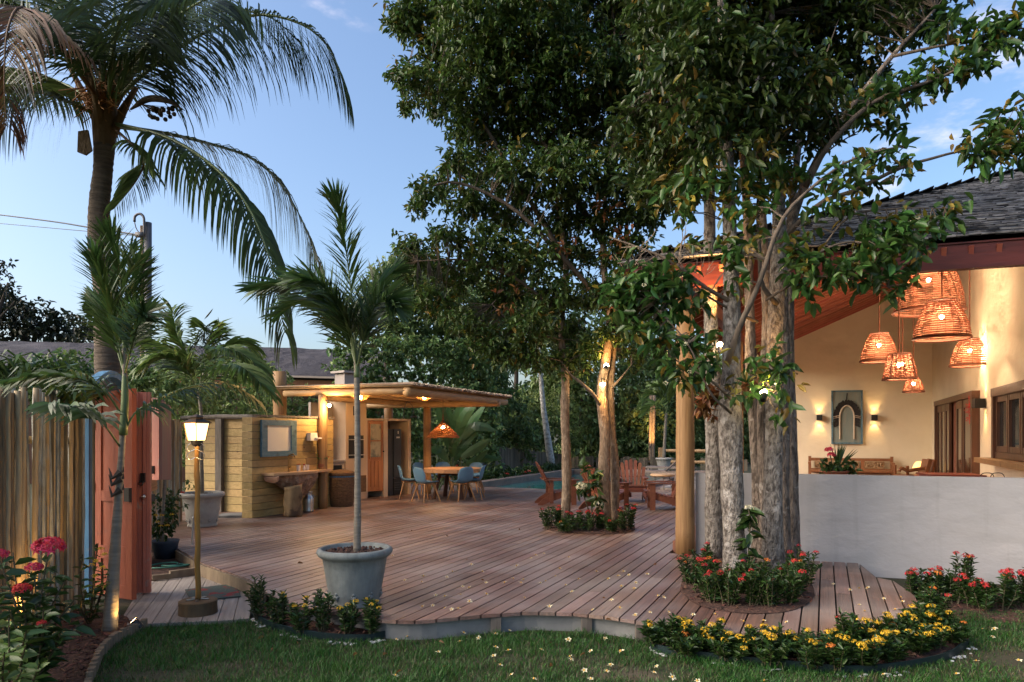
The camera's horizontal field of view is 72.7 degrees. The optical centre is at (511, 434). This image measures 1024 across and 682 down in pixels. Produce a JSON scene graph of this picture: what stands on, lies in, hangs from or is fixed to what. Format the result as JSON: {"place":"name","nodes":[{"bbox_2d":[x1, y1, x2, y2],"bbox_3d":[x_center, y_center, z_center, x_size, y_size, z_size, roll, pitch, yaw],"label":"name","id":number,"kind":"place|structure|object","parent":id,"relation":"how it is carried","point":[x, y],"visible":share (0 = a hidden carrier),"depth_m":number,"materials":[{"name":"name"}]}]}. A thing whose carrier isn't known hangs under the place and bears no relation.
{"place":"outdoors","nodes":[
{"label":"outdoors","id":0,"kind":"place"},
{"bbox_2d":[152,538,179,559],"bbox_3d":[-4.751,1.575,9.544,0.360,0.250,0.360,0,0,0],"label":"nursery pot","id":1,"kind":"object","parent":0,"point":[165,550],"visible":0.91,"depth_m":9.42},
{"bbox_2d":[152,487,188,541],"bbox_3d":[-4.769,1.134,9.649,0.465,0.754,0.678,0,0,0],"label":"potted shrub","id":2,"kind":"object","parent":1,"relation":"on","point":[168,517],"visible":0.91,"depth_m":9.55,"materials":[{"name":"green plant"}]},
{"bbox_2d":[0,340,395,483],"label":"neighbour house","id":3,"kind":"structure","parent":0,"point":[309,370],"depth_m":26.52,"materials":[{"name":"paint"}]},
{"bbox_2d":[388,429,400,494],"bbox_3d":[-3.225,0.710,17.938,0.634,1.680,0.430,0,0,37],"label":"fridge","id":4,"kind":"object","parent":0,"point":[394,459],"visible":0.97,"depth_m":17.73,"materials":[{"name":"metal"}]},
{"bbox_2d":[0,0,1023,435],"label":"sky","id":5,"kind":"structure","parent":0,"point":[306,142],"materials":[{"name":"blue"}]},
{"bbox_2d":[30,437,1023,681],"bbox_3d":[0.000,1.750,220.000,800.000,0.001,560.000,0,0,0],"label":"ground","id":6,"kind":"structure","parent":0,"point":[124,604],"depth_m":5.34,"materials":[{"name":"plant"}]},
{"bbox_2d":[0,258,25,318],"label":"dark tree","id":7,"kind":"object","parent":6,"relation":"on","point":[5,293],"visible":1,"depth_m":37.95,"materials":[{"name":"green plant"}]},
{"bbox_2d":[0,617,49,681],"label":"foreground shrub","id":8,"kind":"object","parent":6,"relation":"on","point":[16,672],"visible":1,"depth_m":3.98,"materials":[{"name":"plant"}]},
{"bbox_2d":[0,387,84,634],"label":"pole fence","id":9,"kind":"object","parent":6,"relation":"on","point":[16,439],"visible":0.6,"depth_m":6.10,"materials":[{"name":"wood"}]},
{"bbox_2d":[0,291,87,342],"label":"dark tree","id":10,"kind":"object","parent":6,"relation":"on","point":[36,329],"visible":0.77,"depth_m":39.54,"materials":[{"name":"green plant"}]},
{"bbox_2d":[0,609,131,681],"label":"bark chips","id":11,"kind":"object","parent":6,"relation":"on","point":[80,666],"visible":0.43,"depth_m":5.53,"materials":[{"name":"soil"}]},
{"bbox_2d":[0,536,95,681],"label":"foreground shrub","id":12,"kind":"object","parent":11,"relation":"on","point":[41,637],"visible":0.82,"depth_m":4.66,"materials":[{"name":"green plant"}]},
{"bbox_2d":[0,349,135,613],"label":"strap leaf plant","id":13,"kind":"object","parent":11,"relation":"on","point":[10,369],"visible":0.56,"depth_m":6.65,"materials":[{"name":"plant"}]},
{"bbox_2d":[71,543,108,623],"bbox_3d":[-3.636,1.335,6.015,0.304,0.844,0.779,0,0,-28],"label":"foreground shrub","id":14,"kind":"object","parent":11,"relation":"on","point":[100,588],"visible":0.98,"depth_m":6.06,"materials":[{"name":"green plant"}]},
{"bbox_2d":[0,214,267,631],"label":"feather palm","id":15,"kind":"object","parent":11,"relation":"on","point":[132,316],"visible":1,"depth_m":6.09,"materials":[{"name":"green plant"}]},
{"bbox_2d":[60,303,121,342],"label":"dark tree","id":16,"kind":"object","parent":6,"relation":"on","point":[76,329],"visible":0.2,"depth_m":29.56,"materials":[{"name":"green plant"}]},
{"bbox_2d":[0,347,189,418],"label":"hedge","id":17,"kind":"object","parent":6,"relation":"on","point":[148,379],"visible":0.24,"depth_m":12.34,"materials":[{"name":"green plant"}]},
{"bbox_2d":[84,618,147,681],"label":"log edging","id":18,"kind":"object","parent":6,"relation":"on","point":[106,646],"visible":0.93,"depth_m":5.61,"materials":[{"name":"brown wood"}]},
{"bbox_2d":[83,371,170,599],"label":"garden gate","id":19,"kind":"structure","parent":6,"relation":"on","point":[147,453],"depth_m":7.31,"materials":[{"name":"red paint"}]},
{"bbox_2d":[133,213,151,390],"bbox_3d":[-7.395,-1.337,13.940,0.334,6.174,0.172,0,0,-31],"label":"service pole","id":20,"kind":"object","parent":6,"relation":"on","point":[145,232],"visible":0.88,"depth_m":13.94,"materials":[{"name":"brown"}]},
{"bbox_2d":[152,419,181,551],"bbox_3d":[-5.372,0.727,10.642,0.172,2.048,4.174,0,0,-19],"label":"pole fence","id":21,"kind":"object","parent":6,"relation":"on","point":[174,483],"visible":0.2,"depth_m":11.96,"materials":[{"name":"wood"}]},
{"bbox_2d":[0,0,353,390],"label":"coconut palm","id":22,"kind":"object","parent":6,"relation":"on","point":[113,82],"visible":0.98,"depth_m":8.12,"materials":[{"name":"green plant"}]},
{"bbox_2d":[124,576,251,626],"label":"boardwalk","id":23,"kind":"structure","parent":6,"relation":"on","point":[158,604],"depth_m":6.99,"materials":[{"name":"wood"}]},
{"bbox_2d":[178,414,217,617],"bbox_3d":[-3.021,0.780,6.699,0.352,1.941,0.350,0,0,0],"label":"lamp post","id":24,"kind":"object","parent":23,"relation":"on","point":[196,426],"visible":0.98,"depth_m":6.67,"materials":[{"name":"brown wood"}]},
{"bbox_2d":[134,348,294,467],"bbox_3d":[-7.162,-0.572,16.501,2.716,3.405,6.150,0,0,0],"label":"palm tree","id":25,"kind":"object","parent":6,"relation":"on","point":[229,408],"visible":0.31,"depth_m":16.79,"materials":[{"name":"green plant"}]},
{"bbox_2d":[259,600,367,633],"bbox_3d":[-1.973,1.727,6.491,1.988,0.050,0.568,0,0,35],"label":"front bed","id":26,"kind":"object","parent":6,"relation":"on","point":[316,628],"visible":0.15,"depth_m":6.15,"materials":[{"name":"brown soil"}]},
{"bbox_2d":[242,574,275,618],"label":"leafy shrub","id":27,"kind":"object","parent":26,"relation":"on","point":[257,597],"visible":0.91,"depth_m":6.46,"materials":[{"name":"green plant"}]},
{"bbox_2d":[263,589,289,624],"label":"flowering shrub","id":28,"kind":"object","parent":26,"relation":"on","point":[277,615],"visible":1,"depth_m":6.21,"materials":[{"name":"green plant"}]},
{"bbox_2d":[285,594,316,633],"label":"flowering shrub","id":29,"kind":"object","parent":26,"relation":"on","point":[294,615],"visible":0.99,"depth_m":6.01,"materials":[{"name":"green plant"}]},
{"bbox_2d":[309,589,335,631],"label":"leafy shrub","id":30,"kind":"object","parent":26,"relation":"on","point":[324,617],"visible":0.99,"depth_m":6.03,"materials":[{"name":"green plant"}]},
{"bbox_2d":[335,599,361,633],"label":"flowering shrub","id":31,"kind":"object","parent":26,"relation":"on","point":[351,623],"visible":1,"depth_m":5.94,"materials":[{"name":"green plant"}]},
{"bbox_2d":[361,596,382,633],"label":"flowering shrub","id":32,"kind":"object","parent":26,"relation":"on","point":[372,613],"visible":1,"depth_m":5.90,"materials":[{"name":"green plant"}]},
{"bbox_2d":[249,610,384,644],"bbox_3d":[-1.864,1.720,6.146,1.653,0.070,0.402,0,0,27],"label":"bed edging","id":33,"kind":"object","parent":6,"relation":"on","point":[324,635],"visible":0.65,"depth_m":5.93,"materials":[{"name":"white stone"}]},
{"bbox_2d":[321,330,508,484],"bbox_3d":[-3.010,-0.744,22.731,6.438,5.321,1.439,0,0,-30],"label":"ivy hedge","id":34,"kind":"object","parent":6,"relation":"on","point":[376,369],"visible":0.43,"depth_m":22.77,"materials":[{"name":"green plant"}]},
{"bbox_2d":[345,242,513,418],"bbox_3d":[-2.682,-2.475,24.869,6.509,8.461,3.843,0,0,-42],"label":"jungle tree","id":35,"kind":"object","parent":6,"relation":"on","point":[397,328],"visible":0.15,"depth_m":24.15,"materials":[{"name":"green plant"}]},
{"bbox_2d":[431,407,500,489],"bbox_3d":[-1.381,0.286,19.353,2.178,2.750,1.325,0,0,0],"label":"banana plant","id":36,"kind":"object","parent":6,"relation":"on","point":[463,425],"visible":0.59,"depth_m":19.20,"materials":[{"name":"green plant"}]},
{"bbox_2d":[428,340,544,467],"bbox_3d":[-1.055,-1.435,28.922,3.660,6.385,5.640,0,0,34],"label":"jungle tree","id":37,"kind":"object","parent":6,"relation":"on","point":[511,425],"visible":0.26,"depth_m":29.19,"materials":[{"name":"green plant"}]},
{"bbox_2d":[454,460,561,485],"bbox_3d":[0.216,1.478,25.240,1.309,0.890,9.313,0,0,23],"label":"flower hedge","id":38,"kind":"object","parent":6,"relation":"on","point":[494,473],"visible":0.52,"depth_m":24.71,"materials":[{"name":"green plant"}]},
{"bbox_2d":[471,445,561,470],"bbox_3d":[0.627,1.141,30.762,0.089,1.603,11.328,0,0,22],"label":"paling fence","id":39,"kind":"object","parent":6,"relation":"on","point":[512,457],"visible":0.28,"depth_m":29.81,"materials":[{"name":"wood"}]},
{"bbox_2d":[517,325,560,467],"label":"white barked tree","id":40,"kind":"object","parent":6,"relation":"on","point":[548,447],"visible":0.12,"depth_m":30.90,"materials":[{"name":"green plant"}]},
{"bbox_2d":[165,475,918,638],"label":"deck","id":41,"kind":"structure","parent":6,"relation":"on","point":[275,549],"depth_m":8.45,"materials":[{"name":"wood"}]},
{"bbox_2d":[179,491,224,527],"bbox_3d":[-5.294,1.281,11.905,0.728,0.577,0.728,0,0,0],"label":"stone pot","id":42,"kind":"object","parent":41,"relation":"on","point":[210,502],"visible":0.81,"depth_m":11.70,"materials":[{"name":"stone"}]},
{"bbox_2d":[129,297,282,493],"bbox_3d":[-5.368,-0.625,11.797,3.562,3.390,2.858,0,0,0],"label":"potted palm","id":43,"kind":"object","parent":42,"relation":"in","point":[174,358],"visible":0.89,"depth_m":11.66,"materials":[{"name":"plant"}]},
{"bbox_2d":[180,414,249,511],"bbox_3d":[-5.934,0.584,14.158,1.902,1.972,0.164,0,0,18],"label":"shower screen","id":44,"kind":"object","parent":41,"relation":"on","point":[222,451],"visible":0.51,"depth_m":14.10,"materials":[{"name":"yellow wood"}]},
{"bbox_2d":[175,550,265,601],"bbox_3d":[-3.503,1.665,8.209,0.132,0.165,3.376,0,0,-40],"label":"deck riser","id":45,"kind":"object","parent":41,"relation":"attached to","point":[223,578],"visible":0.52,"depth_m":8.03,"materials":[{"name":"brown wood"}]},
{"bbox_2d":[242,414,333,517],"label":"plank wall","id":46,"kind":"structure","parent":41,"relation":"on","point":[265,498],"depth_m":13.40,"materials":[{"name":"yellow wood"}]},
{"bbox_2d":[260,420,296,456],"bbox_3d":[-4.541,0.081,13.578,0.050,0.705,0.947,0,0,24],"label":"framed panel","id":47,"kind":"object","parent":46,"relation":"attached to","point":[278,437],"visible":0.99,"depth_m":13.54,"materials":[{"name":"wood"}]},
{"bbox_2d":[262,454,331,516],"bbox_3d":[-4.046,0.987,13.961,0.654,1.214,1.972,0,0,24],"label":"log sink","id":48,"kind":"object","parent":41,"relation":"on","point":[295,486],"visible":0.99,"depth_m":13.26,"materials":[{"name":"brown wood"}]},
{"bbox_2d":[309,370,366,498],"bbox_3d":[-4.158,0.028,16.656,0.640,3.085,1.280,0,0,37],"label":"outdoor kitchen","id":49,"kind":"object","parent":41,"relation":"on","point":[342,414],"visible":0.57,"depth_m":16.65,"materials":[{"name":"beige paint"}]},
{"bbox_2d":[328,469,354,506],"bbox_3d":[-3.735,1.170,15.224,0.600,0.800,0.600,0,0,0],"label":"wicker basket","id":50,"kind":"object","parent":41,"relation":"on","point":[341,487],"visible":0.91,"depth_m":14.98,"materials":[{"name":"brown wicker"}]},
{"bbox_2d":[316,542,392,608],"bbox_3d":[-1.455,1.309,6.450,0.694,0.522,0.694,0,0,0],"label":"stone pot","id":51,"kind":"object","parent":41,"relation":"on","point":[350,574],"visible":0.94,"depth_m":6.23,"materials":[{"name":"stone"}]},
{"bbox_2d":[234,177,417,551],"bbox_3d":[-1.683,-0.617,6.476,1.587,3.454,1.756,0,0,-9],"label":"potted palm","id":52,"kind":"object","parent":51,"relation":"in","point":[333,308],"visible":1,"depth_m":6.32,"materials":[{"name":"plant"}]},
{"bbox_2d":[367,418,387,497],"bbox_3d":[-3.563,0.590,17.448,0.642,1.960,0.700,0,0,37],"label":"glazed cupboard","id":53,"kind":"object","parent":41,"relation":"on","point":[377,456],"visible":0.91,"depth_m":17.31,"materials":[{"name":"paint"}]},
{"bbox_2d":[273,371,511,508],"bbox_3d":[-2.771,0.125,16.650,4.134,3.050,4.911,0,0,20],"label":"pergola","id":54,"kind":"object","parent":41,"relation":"on","point":[388,397],"visible":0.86,"depth_m":15.46,"materials":[{"name":"wood"}]},
{"bbox_2d":[386,418,410,493],"bbox_3d":[-3.174,0.588,18.093,0.730,1.965,0.800,0,0,37],"label":"fridge niche","id":55,"kind":"object","parent":41,"relation":"on","point":[404,425],"visible":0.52,"depth_m":18.18,"materials":[{"name":"paint"}]},
{"bbox_2d":[424,467,480,499],"bbox_3d":[-1.450,1.204,17.100,1.430,0.747,1.394,0,0,0],"label":"dining table","id":56,"kind":"object","parent":41,"relation":"on","point":[447,471],"visible":0.78,"depth_m":16.82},
{"bbox_2d":[535,461,579,504],"bbox_3d":[1.010,1.089,15.689,0.974,0.962,0.745,0,0,-6],"label":"garden chair","id":57,"kind":"object","parent":41,"relation":"on","point":[551,495],"visible":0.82,"depth_m":15.41,"materials":[{"name":"wood"}]},
{"bbox_2d":[470,469,673,486],"bbox_3d":[2.871,1.570,23.887,5.120,0.260,8.950,0,0,24],"label":"pool coping","id":58,"kind":"object","parent":41,"relation":"on","point":[511,480],"visible":0.26,"depth_m":23.33,"materials":[{"name":"stone"}]},
{"bbox_2d":[542,519,634,533],"bbox_3d":[1.293,1.552,11.868,1.600,0.030,1.899,0,0,0],"label":"ring bed","id":59,"kind":"object","parent":41,"relation":"on","point":[596,530],"visible":0.41,"depth_m":11.17,"materials":[{"name":"brown soil"}]},
{"bbox_2d":[372,0,717,527],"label":"garden tree","id":60,"kind":"object","parent":59,"relation":"on","point":[561,51],"visible":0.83,"depth_m":11.53,"materials":[{"name":"green plant"}]},
{"bbox_2d":[572,456,607,524],"bbox_3d":[1.289,0.967,11.370,0.514,1.217,0.476,0,0,19],"label":"hydrangea","id":61,"kind":"object","parent":59,"relation":"on","point":[584,492],"visible":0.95,"depth_m":11.33,"materials":[{"name":"green plant"}]},
{"bbox_2d":[619,459,648,502],"bbox_3d":[2.806,1.089,16.349,0.745,0.962,0.975,0,0,7],"label":"garden chair","id":62,"kind":"object","parent":41,"relation":"on","point":[638,487],"visible":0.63,"depth_m":16.58,"materials":[{"name":"wood"}]},
{"bbox_2d":[643,481,675,509],"bbox_3d":[3.264,1.089,14.608,0.975,0.962,0.745,0,0,6],"label":"garden chair","id":63,"kind":"object","parent":41,"relation":"on","point":[651,494],"visible":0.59,"depth_m":14.33,"materials":[{"name":"wood"}]},
{"bbox_2d":[680,555,814,613],"bbox_3d":[2.542,1.552,7.562,1.302,0.029,3.144,0,0,18],"label":"ring bed","id":64,"kind":"object","parent":41,"relation":"on","point":[744,607],"visible":0.34,"depth_m":6.37,"materials":[{"name":"brown soil"}]},
{"bbox_2d":[693,568,728,602],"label":"flowering shrub","id":65,"kind":"object","parent":64,"relation":"on","point":[710,594],"visible":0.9,"depth_m":6.41,"materials":[{"name":"green plant"}]},
{"bbox_2d":[713,563,746,605],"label":"flowering shrub","id":66,"kind":"object","parent":64,"relation":"on","point":[731,596],"visible":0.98,"depth_m":6.29,"materials":[{"name":"green plant"}]},
{"bbox_2d":[732,505,764,573],"bbox_3d":[2.446,1.145,7.125,0.398,0.855,0.318,0,0,-41],"label":"climbing plant","id":67,"kind":"object","parent":64,"relation":"on","point":[745,521],"visible":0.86,"depth_m":7.09,"materials":[{"name":"green plant"}]},
{"bbox_2d":[743,558,771,605],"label":"flowering shrub","id":68,"kind":"object","parent":64,"relation":"on","point":[751,581],"visible":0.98,"depth_m":6.26,"materials":[{"name":"green plant"}]},
{"bbox_2d":[753,568,787,606],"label":"flowering shrub","id":69,"kind":"object","parent":64,"relation":"on","point":[772,598],"visible":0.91,"depth_m":6.27,"materials":[{"name":"green plant"}]},
{"bbox_2d":[776,562,806,603],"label":"flowering shrub","id":70,"kind":"object","parent":64,"relation":"on","point":[795,586],"visible":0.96,"depth_m":6.32,"materials":[{"name":"green plant"}]},
{"bbox_2d":[592,0,1023,580],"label":"garden tree","id":71,"kind":"object","parent":64,"relation":"on","point":[722,90],"visible":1,"depth_m":7.29,"materials":[{"name":"green plant"}]},
{"bbox_2d":[505,386,584,458],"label":"jungle tree","id":72,"kind":"object","parent":6,"relation":"on","point":[554,419],"visible":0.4,"depth_m":34.37,"materials":[{"name":"green plant"}]},
{"bbox_2d":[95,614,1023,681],"bbox_3d":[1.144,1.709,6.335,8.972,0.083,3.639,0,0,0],"label":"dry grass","id":73,"kind":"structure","parent":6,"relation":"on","point":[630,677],"depth_m":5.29,"materials":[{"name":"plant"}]},
{"bbox_2d":[455,246,675,448],"bbox_3d":[3.175,-3.741,35.747,13.922,10.992,5.464,0,0,-26],"label":"jungle tree","id":74,"kind":"object","parent":6,"relation":"on","point":[573,313],"visible":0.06,"depth_m":35.25,"materials":[{"name":"green plant"}]},
{"bbox_2d":[519,345,625,466],"bbox_3d":[3.748,-1.702,38.735,5.472,8.116,5.796,0,0,-39],"label":"jungle tree","id":75,"kind":"object","parent":6,"relation":"on","point":[592,431],"visible":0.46,"depth_m":37.29,"materials":[{"name":"green plant"}]},
{"bbox_2d":[266,584,896,639],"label":"deck plinth","id":76,"kind":"structure","parent":6,"relation":"on","point":[437,630],"depth_m":6.08,"materials":[{"name":"grey concrete"}]},
{"bbox_2d":[520,427,750,466],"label":"undergrowth","id":77,"kind":"object","parent":6,"relation":"on","point":[698,456],"visible":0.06,"depth_m":37.66,"materials":[{"name":"green plant"}]},
{"bbox_2d":[633,391,669,465],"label":"lit tree","id":78,"kind":"object","parent":6,"relation":"on","point":[650,421],"visible":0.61,"depth_m":34.95,"materials":[{"name":"brown plant"}]},
{"bbox_2d":[655,458,671,470],"bbox_3d":[6.208,1.259,28.500,0.674,0.583,0.674,0,0,0],"label":"stone pot","id":79,"kind":"object","parent":6,"relation":"on","point":[663,461],"visible":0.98,"depth_m":28.27,"materials":[{"name":"stone"}]},
{"bbox_2d":[636,378,697,457],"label":"potted palm","id":80,"kind":"object","parent":79,"relation":"in","point":[660,392],"visible":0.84,"depth_m":28.32,"materials":[{"name":"plant"}]},
{"bbox_2d":[585,336,743,466],"bbox_3d":[8.092,-1.902,39.227,9.499,8.401,5.836,0,0,-28],"label":"jungle tree","id":81,"kind":"object","parent":6,"relation":"on","point":[632,387],"visible":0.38,"depth_m":37.33,"materials":[{"name":"green plant"}]},
{"bbox_2d":[658,641,959,664],"bbox_3d":[2.650,1.726,5.670,2.956,0.051,1.078,0,0,-14],"label":"curved bed","id":82,"kind":"object","parent":6,"relation":"on","point":[932,652],"visible":0.07,"depth_m":5.45,"materials":[{"name":"brown soil"}]},
{"bbox_2d":[636,617,678,647],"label":"flowering shrub","id":83,"kind":"object","parent":82,"relation":"on","point":[652,633],"visible":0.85,"depth_m":5.60,"materials":[{"name":"green plant"}]},
{"bbox_2d":[659,631,708,656],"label":"flowering shrub","id":84,"kind":"object","parent":82,"relation":"on","point":[684,645],"visible":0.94,"depth_m":5.37,"materials":[{"name":"green plant"}]},
{"bbox_2d":[705,635,749,661],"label":"flowering shrub","id":85,"kind":"object","parent":82,"relation":"on","point":[722,649],"visible":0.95,"depth_m":5.28,"materials":[{"name":"green plant"}]},
{"bbox_2d":[745,632,791,665],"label":"flowering shrub","id":86,"kind":"object","parent":82,"relation":"on","point":[781,649],"visible":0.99,"depth_m":5.15,"materials":[{"name":"green plant"}]},
{"bbox_2d":[787,632,835,669],"bbox_3d":[2.200,1.601,5.155,0.280,0.242,0.363,0,0,0],"label":"flowering shrub","id":87,"kind":"object","parent":82,"relation":"on","point":[813,653],"visible":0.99,"depth_m":5.07,"materials":[{"name":"green plant"}]},
{"bbox_2d":[822,633,858,671],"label":"flowering shrub","id":88,"kind":"object","parent":82,"relation":"on","point":[844,651],"visible":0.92,"depth_m":5.06,"materials":[{"name":"green plant"}]},
{"bbox_2d":[850,634,885,667],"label":"flowering shrub","id":89,"kind":"object","parent":82,"relation":"on","point":[867,653],"visible":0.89,"depth_m":5.06,"materials":[{"name":"green plant"}]},
{"bbox_2d":[866,629,913,662],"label":"flowering shrub","id":90,"kind":"object","parent":82,"relation":"on","point":[890,645],"visible":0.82,"depth_m":5.19,"materials":[{"name":"green plant"}]},
{"bbox_2d":[900,624,942,654],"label":"flowering shrub","id":91,"kind":"object","parent":82,"relation":"on","point":[923,640],"visible":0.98,"depth_m":5.37,"materials":[{"name":"green plant"}]},
{"bbox_2d":[650,638,977,677],"bbox_3d":[2.428,1.720,5.421,2.661,0.070,0.864,0,0,4],"label":"bed edging","id":92,"kind":"object","parent":6,"relation":"on","point":[950,654],"visible":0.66,"depth_m":5.22,"materials":[{"name":"black stone"}]},
{"bbox_2d":[620,167,1023,585],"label":"veranda house","id":93,"kind":"structure","parent":6,"relation":"on","point":[886,526],"depth_m":10.27,"materials":[{"name":"white paint"}]},
{"bbox_2d":[819,443,863,474],"bbox_3d":[4.516,0.387,9.606,0.600,0.529,0.455,0,0,0],"label":"flower bowl","id":94,"kind":"object","parent":93,"relation":"on","point":[835,467],"visible":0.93,"depth_m":9.56,"materials":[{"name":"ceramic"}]},
{"bbox_2d":[831,390,862,443],"bbox_3d":[9.386,-0.475,19.511,0.806,1.506,0.082,0,0,18],"label":"wall art","id":95,"kind":"object","parent":93,"relation":"attached to","point":[846,416],"depth_m":19.51},
{"bbox_2d":[808,456,894,474],"bbox_3d":[9.309,1.034,19.158,2.198,0.832,0.596,0,0,18],"label":"carved bench","id":96,"kind":"object","parent":93,"relation":"on","point":[878,467],"visible":0.45,"depth_m":19.21,"materials":[{"name":"wood"}]},
{"bbox_2d":[859,293,897,363],"bbox_3d":[6.958,-2.307,13.200,0.682,1.887,0.683,0,0,0],"label":"pendant lamp","id":97,"kind":"object","parent":93,"relation":"hanging from","point":[871,351],"visible":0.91,"depth_m":13.10,"materials":[{"name":"brown"}]},
{"bbox_2d":[881,278,917,380],"bbox_3d":[6.783,-2.099,12.202,0.447,2.302,0.452,0,0,12],"label":"pendant lamp","id":98,"kind":"object","parent":93,"relation":"hanging from","point":[910,368],"visible":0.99,"depth_m":12.07,"materials":[{"name":"brown"}]},
{"bbox_2d":[891,271,967,317],"bbox_3d":[7.537,-2.924,12.600,1.189,1.453,1.186,0,0,0],"label":"pendant lamp","id":99,"kind":"object","parent":93,"relation":"hanging from","point":[926,280],"visible":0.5,"depth_m":12.26,"materials":[{"name":"brown"}]},
{"bbox_2d":[911,272,972,342],"bbox_3d":[7.160,-2.611,11.600,0.883,2.078,0.879,0,0,0],"label":"pendant lamp","id":100,"kind":"object","parent":93,"relation":"hanging from","point":[933,325],"visible":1,"depth_m":11.44,"materials":[{"name":"brown"}]},
{"bbox_2d":[934,390,979,473],"bbox_3d":[9.776,0.313,15.386,0.170,2.274,5.003,0,0,24],"label":"door","id":101,"kind":"structure","parent":93,"relation":"in","point":[956,441],"depth_m":14.78,"materials":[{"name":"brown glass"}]},
{"bbox_2d":[948,270,985,367],"bbox_3d":[8.476,-2.550,12.900,0.678,2.599,0.676,0,0,0],"label":"pendant lamp","id":102,"kind":"object","parent":93,"relation":"hanging from","point":[966,356],"visible":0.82,"depth_m":12.80,"materials":[{"name":"brown"}]},
{"bbox_2d":[974,380,1023,470],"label":"window","id":103,"kind":"structure","parent":93,"relation":"in","point":[1007,401],"depth_m":10.68,"materials":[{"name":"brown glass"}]},
{"bbox_2d":[907,585,1023,622],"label":"wall bed","id":104,"kind":"object","parent":6,"relation":"on","point":[964,608],"visible":0.19,"depth_m":6.74,"materials":[{"name":"brown soil"}]},
{"bbox_2d":[968,576,1000,611],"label":"flowering shrub","id":105,"kind":"object","parent":104,"relation":"on","point":[986,600],"visible":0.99,"depth_m":6.78,"materials":[{"name":"green plant"}]},
{"bbox_2d":[989,568,1020,609],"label":"flowering shrub","id":106,"kind":"object","parent":104,"relation":"on","point":[1009,589],"visible":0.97,"depth_m":6.78,"materials":[{"name":"green plant"}]},
{"bbox_2d":[494,474,665,488],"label":"pool water","id":107,"kind":"structure","parent":0,"point":[538,484],"depth_m":22.99,"materials":[{"name":"teal liquid"}]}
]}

